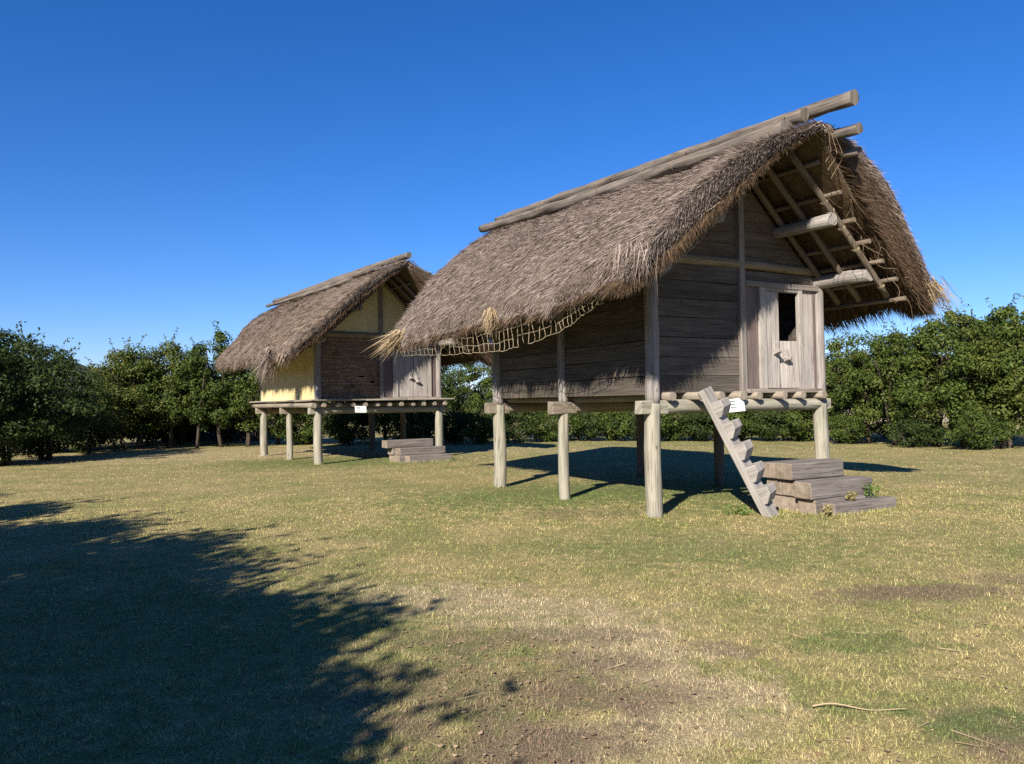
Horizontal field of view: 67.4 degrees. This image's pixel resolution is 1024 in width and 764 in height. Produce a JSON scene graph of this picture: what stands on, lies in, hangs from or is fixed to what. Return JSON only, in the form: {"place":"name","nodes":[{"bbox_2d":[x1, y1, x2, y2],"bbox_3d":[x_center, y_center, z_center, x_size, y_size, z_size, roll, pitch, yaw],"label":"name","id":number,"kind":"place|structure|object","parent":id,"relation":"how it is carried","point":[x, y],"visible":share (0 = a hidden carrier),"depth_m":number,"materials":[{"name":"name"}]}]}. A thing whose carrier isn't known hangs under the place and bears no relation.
{"place":"outdoors","nodes":[
{"label":"outdoors","id":0,"kind":"place"},
{"bbox_2d":[25,360,492,405],"bbox_3d":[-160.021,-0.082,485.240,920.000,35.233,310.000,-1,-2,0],"label":"hill","id":1,"kind":"structure","parent":0,"point":[87,376],"depth_m":430.38,"materials":[{"name":"plant"}]},
{"bbox_2d":[0,407,1023,763],"bbox_3d":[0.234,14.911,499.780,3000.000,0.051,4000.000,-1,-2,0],"label":"lawn","id":2,"kind":"structure","parent":0,"point":[388,471],"depth_m":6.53,"materials":[{"name":"plant"}]},
{"bbox_2d":[0,330,39,429],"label":"broadleaf tree","id":3,"kind":"object","parent":2,"relation":"on","point":[2,357],"visible":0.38,"depth_m":23.16,"materials":[{"name":"green plant"}]},
{"bbox_2d":[5,422,55,453],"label":"bush","id":4,"kind":"object","parent":2,"relation":"on","point":[18,446],"visible":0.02,"depth_m":29.00,"materials":[{"name":"green plant"}]},
{"bbox_2d":[10,327,78,453],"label":"broadleaf tree","id":5,"kind":"object","parent":2,"relation":"on","point":[43,365],"visible":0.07,"depth_m":28.45,"materials":[{"name":"green plant"}]},
{"bbox_2d":[0,321,92,465],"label":"broadleaf tree","id":6,"kind":"object","parent":2,"relation":"on","point":[7,456],"visible":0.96,"depth_m":22.96,"materials":[{"name":"green plant"}]},
{"bbox_2d":[0,337,107,460],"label":"broadleaf tree","id":7,"kind":"object","parent":2,"relation":"on","point":[83,382],"visible":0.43,"depth_m":24.76,"materials":[{"name":"green plant"}]},
{"bbox_2d":[39,390,111,451],"bbox_3d":[-17.684,1.554,30.514,3.961,3.058,4.522,0,-2,-29],"label":"bush","id":8,"kind":"object","parent":2,"relation":"on","point":[57,447],"visible":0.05,"depth_m":30.12,"materials":[{"name":"green plant"}]},
{"bbox_2d":[51,377,124,454],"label":"broadleaf tree","id":9,"kind":"object","parent":2,"relation":"on","point":[92,435],"visible":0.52,"depth_m":27.92,"materials":[{"name":"green plant"}]},
{"bbox_2d":[81,401,145,447],"bbox_3d":[-17.789,1.709,33.471,3.712,2.867,4.239,0,-2,-15],"label":"bush","id":10,"kind":"object","parent":2,"relation":"on","point":[115,436],"visible":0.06,"depth_m":33.80,"materials":[{"name":"green plant"}]},
{"bbox_2d":[80,337,163,449],"bbox_3d":[-15.356,0.519,30.392,3.837,4.761,3.397,-2,-2,44],"label":"broadleaf tree","id":11,"kind":"object","parent":2,"relation":"on","point":[118,356],"visible":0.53,"depth_m":30.15,"materials":[{"name":"green plant"}]},
{"bbox_2d":[110,425,149,443],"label":"bush","id":12,"kind":"object","parent":2,"relation":"on","point":[137,440],"visible":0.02,"depth_m":36.18,"materials":[{"name":"green plant"}]},
{"bbox_2d":[100,334,194,448],"bbox_3d":[-14.806,0.491,31.253,3.795,4.857,3.101,0,-2,-19],"label":"broadleaf tree","id":13,"kind":"object","parent":2,"relation":"on","point":[147,399],"visible":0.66,"depth_m":30.67,"materials":[{"name":"green plant"}]},
{"bbox_2d":[113,346,188,444],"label":"broadleaf tree","id":14,"kind":"object","parent":2,"relation":"on","point":[151,437],"visible":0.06,"depth_m":34.26,"materials":[{"name":"green plant"}]},
{"bbox_2d":[129,425,193,441],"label":"bush","id":15,"kind":"object","parent":2,"relation":"on","point":[168,436],"visible":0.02,"depth_m":36.19,"materials":[{"name":"green plant"}]},
{"bbox_2d":[111,327,215,447],"bbox_3d":[-14.277,0.337,31.321,4.171,5.175,3.692,0,-2,-32],"label":"broadleaf tree","id":16,"kind":"object","parent":2,"relation":"on","point":[174,359],"visible":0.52,"depth_m":31.06,"materials":[{"name":"green plant"}]},
{"bbox_2d":[126,351,217,443],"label":"broadleaf tree","id":17,"kind":"object","parent":2,"relation":"on","point":[177,436],"visible":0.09,"depth_m":34.12,"materials":[{"name":"green plant"}]},
{"bbox_2d":[173,423,211,441],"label":"bush","id":18,"kind":"object","parent":2,"relation":"on","point":[190,434],"visible":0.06,"depth_m":36.56,"materials":[{"name":"green plant"}]},
{"bbox_2d":[160,337,233,447],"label":"broadleaf tree","id":19,"kind":"object","parent":2,"relation":"on","point":[198,416],"visible":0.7,"depth_m":30.59,"materials":[{"name":"green plant"}]},
{"bbox_2d":[184,320,257,446],"bbox_3d":[-11.882,0.172,31.421,3.154,5.471,3.311,-1,-2,-1],"label":"broadleaf tree","id":20,"kind":"object","parent":2,"relation":"on","point":[220,338],"visible":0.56,"depth_m":31.09,"materials":[{"name":"green plant"}]},
{"bbox_2d":[196,355,259,442],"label":"broadleaf tree","id":21,"kind":"object","parent":2,"relation":"on","point":[231,435],"visible":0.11,"depth_m":34.46,"materials":[{"name":"green plant"}]},
{"bbox_2d":[165,412,301,441],"bbox_3d":[-14.326,1.887,39.891,7.759,2.756,6.759,0,-2,-25],"label":"bush","id":22,"kind":"object","parent":2,"relation":"on","point":[254,435],"visible":0.05,"depth_m":37.28,"materials":[{"name":"plant"}]},
{"bbox_2d":[207,363,281,446],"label":"broadleaf tree","id":23,"kind":"object","parent":2,"relation":"on","point":[250,416],"visible":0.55,"depth_m":30.90,"materials":[{"name":"green plant"}]},
{"bbox_2d":[245,376,303,444],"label":"broadleaf tree","id":24,"kind":"object","parent":2,"relation":"on","point":[272,423],"visible":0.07,"depth_m":32.48,"materials":[{"name":"green plant"}]},
{"bbox_2d":[258,402,331,444],"bbox_3d":[-8.934,1.712,32.686,3.090,2.378,3.046,-1,-2,1],"label":"bush","id":25,"kind":"object","parent":2,"relation":"on","point":[306,434],"visible":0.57,"depth_m":31.95,"materials":[{"name":"green plant"}]},
{"bbox_2d":[293,401,334,443],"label":"broadleaf tree","id":26,"kind":"object","parent":2,"relation":"on","point":[305,419],"depth_m":32.67,"materials":[{"name":"green plant"}]},
{"bbox_2d":[305,401,388,442],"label":"broadleaf tree","id":27,"kind":"object","parent":2,"relation":"on","point":[366,414],"visible":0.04,"depth_m":32.51,"materials":[{"name":"green plant"}]},
{"bbox_2d":[215,252,491,464],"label":"raised granary","id":28,"kind":"structure","parent":2,"relation":"on","point":[313,343],"depth_m":22.55,"materials":[{"name":"brown plant"}]},
{"bbox_2d":[355,406,365,412],"bbox_3d":[-4.301,0.777,21.836,0.346,0.196,0.041,0,-2,-35],"label":"notice sign","id":29,"kind":"object","parent":28,"relation":"attached to","point":[360,409],"visible":1,"depth_m":21.82,"materials":[{"name":"white paint"}]},
{"bbox_2d":[383,345,392,396],"bbox_3d":[-3.679,-0.326,22.742,0.298,1.562,0.038,0,-2,-35],"label":"door panel","id":30,"kind":"structure","parent":28,"relation":"in","point":[388,362],"depth_m":22.73,"materials":[{"name":"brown wood"}]},
{"bbox_2d":[398,347,412,396],"bbox_3d":[-3.171,-0.303,23.008,0.509,1.497,0.145,0,-2,-35],"label":"door leaf","id":31,"kind":"structure","parent":28,"relation":"in","point":[405,363],"depth_m":23.03,"materials":[{"name":"grey wood"}]},
{"bbox_2d":[413,347,428,396],"bbox_3d":[-2.740,-0.302,23.313,0.508,1.498,0.146,0,-2,-35],"label":"door leaf","id":32,"kind":"structure","parent":28,"relation":"in","point":[420,362],"depth_m":23.33,"materials":[{"name":"grey wood"}]},
{"bbox_2d":[431,346,435,396],"bbox_3d":[-2.422,-0.323,23.620,0.180,1.562,0.040,0,-2,-35],"label":"door panel","id":33,"kind":"structure","parent":28,"relation":"in","point":[433,358],"depth_m":23.61,"materials":[{"name":"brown wood"}]},
{"bbox_2d":[322,401,389,444],"bbox_3d":[-6.687,1.803,32.281,3.092,2.091,2.708,0,-2,-20],"label":"bush","id":34,"kind":"object","parent":2,"relation":"on","point":[344,433],"visible":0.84,"depth_m":31.59,"materials":[{"name":"green plant"}]},
{"bbox_2d":[349,400,423,439],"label":"broadleaf tree","id":35,"kind":"object","parent":2,"relation":"on","point":[382,417],"visible":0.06,"depth_m":33.22,"materials":[{"name":"green plant"}]},
{"bbox_2d":[367,412,433,439],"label":"bush","id":36,"kind":"object","parent":2,"relation":"on","point":[412,432],"visible":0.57,"depth_m":32.05,"materials":[{"name":"green plant"}]},
{"bbox_2d":[382,438,451,462],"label":"timber steps","id":37,"kind":"structure","parent":2,"relation":"on","point":[412,450],"depth_m":22.03,"materials":[{"name":"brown wood"}]},
{"bbox_2d":[381,365,468,437],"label":"broadleaf tree","id":38,"kind":"object","parent":2,"relation":"on","point":[447,381],"visible":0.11,"depth_m":33.03,"materials":[{"name":"green plant"}]},
{"bbox_2d":[422,403,481,443],"bbox_3d":[-2.539,1.781,31.469,2.492,1.924,2.845,-1,-2,-14],"label":"bush","id":39,"kind":"object","parent":2,"relation":"on","point":[451,432],"visible":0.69,"depth_m":30.89,"materials":[{"name":"green plant"}]},
{"bbox_2d":[431,362,491,438],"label":"broadleaf tree","id":40,"kind":"object","parent":2,"relation":"on","point":[460,390],"visible":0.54,"depth_m":33.50,"materials":[{"name":"green plant"}]},
{"bbox_2d":[468,364,492,411],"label":"broadleaf tree","id":41,"kind":"object","parent":2,"relation":"on","point":[480,384],"visible":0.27,"depth_m":33.50,"materials":[{"name":"green plant"}]},
{"bbox_2d":[454,401,513,443],"bbox_3d":[-1.498,1.734,31.267,2.480,1.936,2.516,-2,-2,33],"label":"bush","id":42,"kind":"object","parent":2,"relation":"on","point":[482,421],"visible":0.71,"depth_m":30.64,"materials":[{"name":"green plant"}]},
{"bbox_2d":[478,411,543,442],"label":"bush","id":43,"kind":"object","parent":2,"relation":"on","point":[523,417],"visible":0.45,"depth_m":31.05,"materials":[{"name":"green plant"}]},
{"bbox_2d":[518,411,581,441],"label":"bush","id":44,"kind":"object","parent":2,"relation":"on","point":[551,428],"visible":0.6,"depth_m":31.27,"materials":[{"name":"green plant"}]},
{"bbox_2d":[569,412,613,440],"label":"bush","id":45,"kind":"object","parent":2,"relation":"on","point":[593,432],"visible":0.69,"depth_m":31.71,"materials":[{"name":"green plant"}]},
{"bbox_2d":[578,411,635,440],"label":"bush","id":46,"kind":"object","parent":2,"relation":"on","point":[608,434],"visible":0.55,"depth_m":31.50,"materials":[{"name":"green plant"}]},
{"bbox_2d":[609,411,660,440],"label":"bush","id":47,"kind":"object","parent":2,"relation":"on","point":[631,424],"visible":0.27,"depth_m":31.06,"materials":[{"name":"green plant"}]},
{"bbox_2d":[367,89,968,517],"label":"raised granary","id":48,"kind":"structure","parent":2,"relation":"on","point":[779,269],"depth_m":11.93,"materials":[{"name":"brown plant"}]},
{"bbox_2d":[400,295,603,355],"bbox_3d":[-0.620,-0.851,13.105,0.143,0.788,7.046,0,-2,-30],"label":"rope net","id":49,"kind":"object","parent":48,"relation":"attached to","point":[478,345],"visible":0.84,"depth_m":12.12,"materials":[{"name":"fabric"}]},
{"bbox_2d":[656,197,727,276],"bbox_3d":[2.298,-1.855,9.808,1.264,1.050,0.198,0,-2,-22],"label":"rope net","id":50,"kind":"object","parent":48,"relation":"attached to","point":[696,236],"visible":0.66,"depth_m":9.87,"materials":[{"name":"fabric"}]},
{"bbox_2d":[729,398,745,412],"bbox_3d":[3.377,0.349,11.574,0.350,0.217,0.043,0,-2,-29],"label":"notice sign","id":51,"kind":"object","parent":48,"relation":"attached to","point":[737,404],"visible":0.81,"depth_m":11.57,"materials":[{"name":"white paint"}]},
{"bbox_2d":[745,286,759,388],"bbox_3d":[3.730,-0.690,11.990,0.285,1.597,0.038,0,-2,-29],"label":"door panel","id":52,"kind":"structure","parent":48,"relation":"in","point":[751,292],"depth_m":11.98,"materials":[{"name":"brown wood"}]},
{"bbox_2d":[766,291,782,387],"bbox_3d":[4.150,-0.669,12.145,0.304,1.533,0.146,0,-2,-29],"label":"door leaf","id":53,"kind":"structure","parent":48,"relation":"in","point":[773,351],"depth_m":12.17,"materials":[{"name":"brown wood"}]},
{"bbox_2d":[779,341,798,387],"bbox_3d":[4.493,-0.282,12.359,0.360,0.761,0.146,0,-2,-20],"label":"door leaf","id":54,"kind":"structure","parent":48,"relation":"in","point":[789,368],"depth_m":12.39,"materials":[{"name":"grey wood"}]},
{"bbox_2d":[802,291,813,387],"bbox_3d":[4.862,-0.691,12.628,0.345,1.597,0.040,0,-2,-29],"label":"door panel","id":55,"kind":"structure","parent":48,"relation":"in","point":[806,296],"depth_m":12.61,"materials":[{"name":"grey wood"}]},
{"bbox_2d":[812,292,816,387],"bbox_3d":[4.993,-0.692,12.670,0.055,1.597,0.013,0,-2,-29],"label":"door panel","id":56,"kind":"structure","parent":48,"relation":"in","point":[813,293],"depth_m":12.66,"materials":[{"name":"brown wood"}]},
{"bbox_2d":[660,413,710,440],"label":"bush","id":57,"kind":"object","parent":2,"relation":"on","point":[669,431],"visible":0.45,"depth_m":30.15,"materials":[{"name":"green plant"}]},
{"bbox_2d":[670,413,727,441],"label":"bush","id":58,"kind":"object","parent":2,"relation":"on","point":[699,432],"visible":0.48,"depth_m":29.79,"materials":[{"name":"green plant"}]},
{"bbox_2d":[699,411,774,440],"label":"bush","id":59,"kind":"object","parent":2,"relation":"on","point":[733,416],"visible":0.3,"depth_m":29.39,"materials":[{"name":"green plant"}]},
{"bbox_2d":[723,504,752,514],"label":"weed plant","id":60,"kind":"object","parent":2,"relation":"on","point":[741,510],"visible":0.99,"depth_m":10.92,"materials":[{"name":"green plant"}]},
{"bbox_2d":[698,386,778,516],"bbox_3d":[3.223,1.018,10.929,1.069,1.933,0.351,-1,-2,15],"label":"notched ladder","id":61,"kind":"object","parent":2,"relation":"on","point":[762,495],"visible":0.93,"depth_m":10.85,"materials":[{"name":"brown wood"}]},
{"bbox_2d":[741,410,809,441],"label":"bush","id":62,"kind":"object","parent":2,"relation":"on","point":[773,431],"visible":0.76,"depth_m":28.98,"materials":[{"name":"green plant"}]},
{"bbox_2d":[767,409,833,441],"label":"bush","id":63,"kind":"object","parent":2,"relation":"on","point":[802,431],"visible":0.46,"depth_m":28.74,"materials":[{"name":"green plant"}]},
{"bbox_2d":[763,458,895,515],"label":"timber steps","id":64,"kind":"structure","parent":2,"relation":"on","point":[804,486],"depth_m":11.23,"materials":[{"name":"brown wood"}]},
{"bbox_2d":[845,491,858,500],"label":"weed plant","id":65,"kind":"object","parent":64,"relation":"on","point":[852,496],"visible":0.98,"depth_m":11.05,"materials":[{"name":"beige plant"}]},
{"bbox_2d":[862,482,880,496],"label":"weed plant","id":66,"kind":"object","parent":64,"relation":"on","point":[870,490],"visible":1,"depth_m":11.30,"materials":[{"name":"green plant"}]},
{"bbox_2d":[818,504,840,516],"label":"weed plant","id":67,"kind":"object","parent":2,"relation":"on","point":[828,511],"visible":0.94,"depth_m":10.69,"materials":[{"name":"beige plant"}]},
{"bbox_2d":[812,327,877,442],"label":"hedge tree","id":68,"kind":"object","parent":2,"relation":"on","point":[834,347],"visible":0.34,"depth_m":27.69,"materials":[{"name":"green plant"}]},
{"bbox_2d":[828,406,881,443],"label":"bush","id":69,"kind":"object","parent":2,"relation":"on","point":[851,435],"visible":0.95,"depth_m":26.92,"materials":[{"name":"green plant"}]},
{"bbox_2d":[812,703,905,710],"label":"dry stalk","id":70,"kind":"object","parent":2,"relation":"on","point":[853,706],"visible":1,"depth_m":4.04,"materials":[{"name":"plant"}]},
{"bbox_2d":[825,322,907,443],"bbox_3d":[12.217,0.089,26.984,3.563,4.560,2.911,-2,-2,28],"label":"hedge tree","id":71,"kind":"object","parent":2,"relation":"on","point":[856,389],"visible":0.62,"depth_m":26.74,"materials":[{"name":"green plant"}]},
{"bbox_2d":[839,331,925,436],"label":"hedge tree","id":72,"kind":"object","parent":2,"relation":"on","point":[880,430],"visible":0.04,"depth_m":30.51,"materials":[{"name":"green plant"}]},
{"bbox_2d":[842,321,950,444],"bbox_3d":[13.129,0.094,25.968,3.464,4.471,3.411,-1,-2,2],"label":"hedge tree","id":73,"kind":"object","parent":2,"relation":"on","point":[893,349],"visible":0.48,"depth_m":25.70,"materials":[{"name":"green plant"}]},
{"bbox_2d":[826,363,990,422],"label":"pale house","id":74,"kind":"structure","parent":2,"relation":"on","point":[946,418],"depth_m":47.57,"materials":[{"name":"white tile"}]},
{"bbox_2d":[885,411,950,447],"bbox_3d":[12.953,1.591,24.689,1.956,1.323,1.713,0,-2,-24],"label":"bush","id":75,"kind":"object","parent":2,"relation":"on","point":[918,433],"visible":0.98,"depth_m":24.51,"materials":[{"name":"green plant"}]},
{"bbox_2d":[865,307,1007,446],"bbox_3d":[13.827,-0.081,24.738,4.211,4.772,4.116,-1,-2,21],"label":"hedge tree","id":76,"kind":"object","parent":2,"relation":"on","point":[908,383],"visible":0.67,"depth_m":24.67,"materials":[{"name":"green plant"}]},
{"bbox_2d":[897,302,1023,446],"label":"hedge tree","id":77,"kind":"object","parent":2,"relation":"on","point":[960,320],"visible":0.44,"depth_m":24.09,"materials":[{"name":"green plant"}]},
{"bbox_2d":[922,299,999,438],"bbox_3d":[16.365,-0.374,28.455,3.342,5.522,3.183,0,-2,-34],"label":"hedge tree","id":78,"kind":"object","parent":2,"relation":"on","point":[946,316],"visible":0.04,"depth_m":28.48,"materials":[{"name":"green plant"}]},
{"bbox_2d":[928,297,1023,447],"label":"hedge tree","id":79,"kind":"object","parent":2,"relation":"on","point":[1002,318],"visible":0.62,"depth_m":23.56,"materials":[{"name":"green plant"}]},
{"bbox_2d":[941,401,1023,449],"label":"bush","id":80,"kind":"object","parent":2,"relation":"on","point":[980,440],"visible":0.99,"depth_m":23.04,"materials":[{"name":"green plant"}]},
{"bbox_2d":[962,295,1023,436],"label":"hedge tree","id":81,"kind":"object","parent":2,"relation":"on","point":[1019,378],"visible":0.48,"depth_m":23.18,"materials":[{"name":"green plant"}]},
{"bbox_2d":[974,293,1023,439],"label":"hedge tree","id":82,"kind":"object","parent":2,"relation":"on","point":[1013,308],"visible":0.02,"depth_m":27.94,"materials":[{"name":"green plant"}]},
{"bbox_2d":[0,445,1023,763],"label":"fallen leaves","id":83,"kind":"object","parent":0,"point":[500,693],"visible":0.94,"depth_m":4.22,"materials":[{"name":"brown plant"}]},
{"bbox_2d":[0,0,1023,389],"label":"sky","id":84,"kind":"structure","parent":0,"point":[166,165],"materials":[{"name":"blue"}]},
{"bbox_2d":[1,527,1023,763],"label":"straw litter","id":85,"kind":"object","parent":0,"point":[539,670],"visible":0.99,"depth_m":4.37,"materials":[{"name":"beige plant"}]}
]}

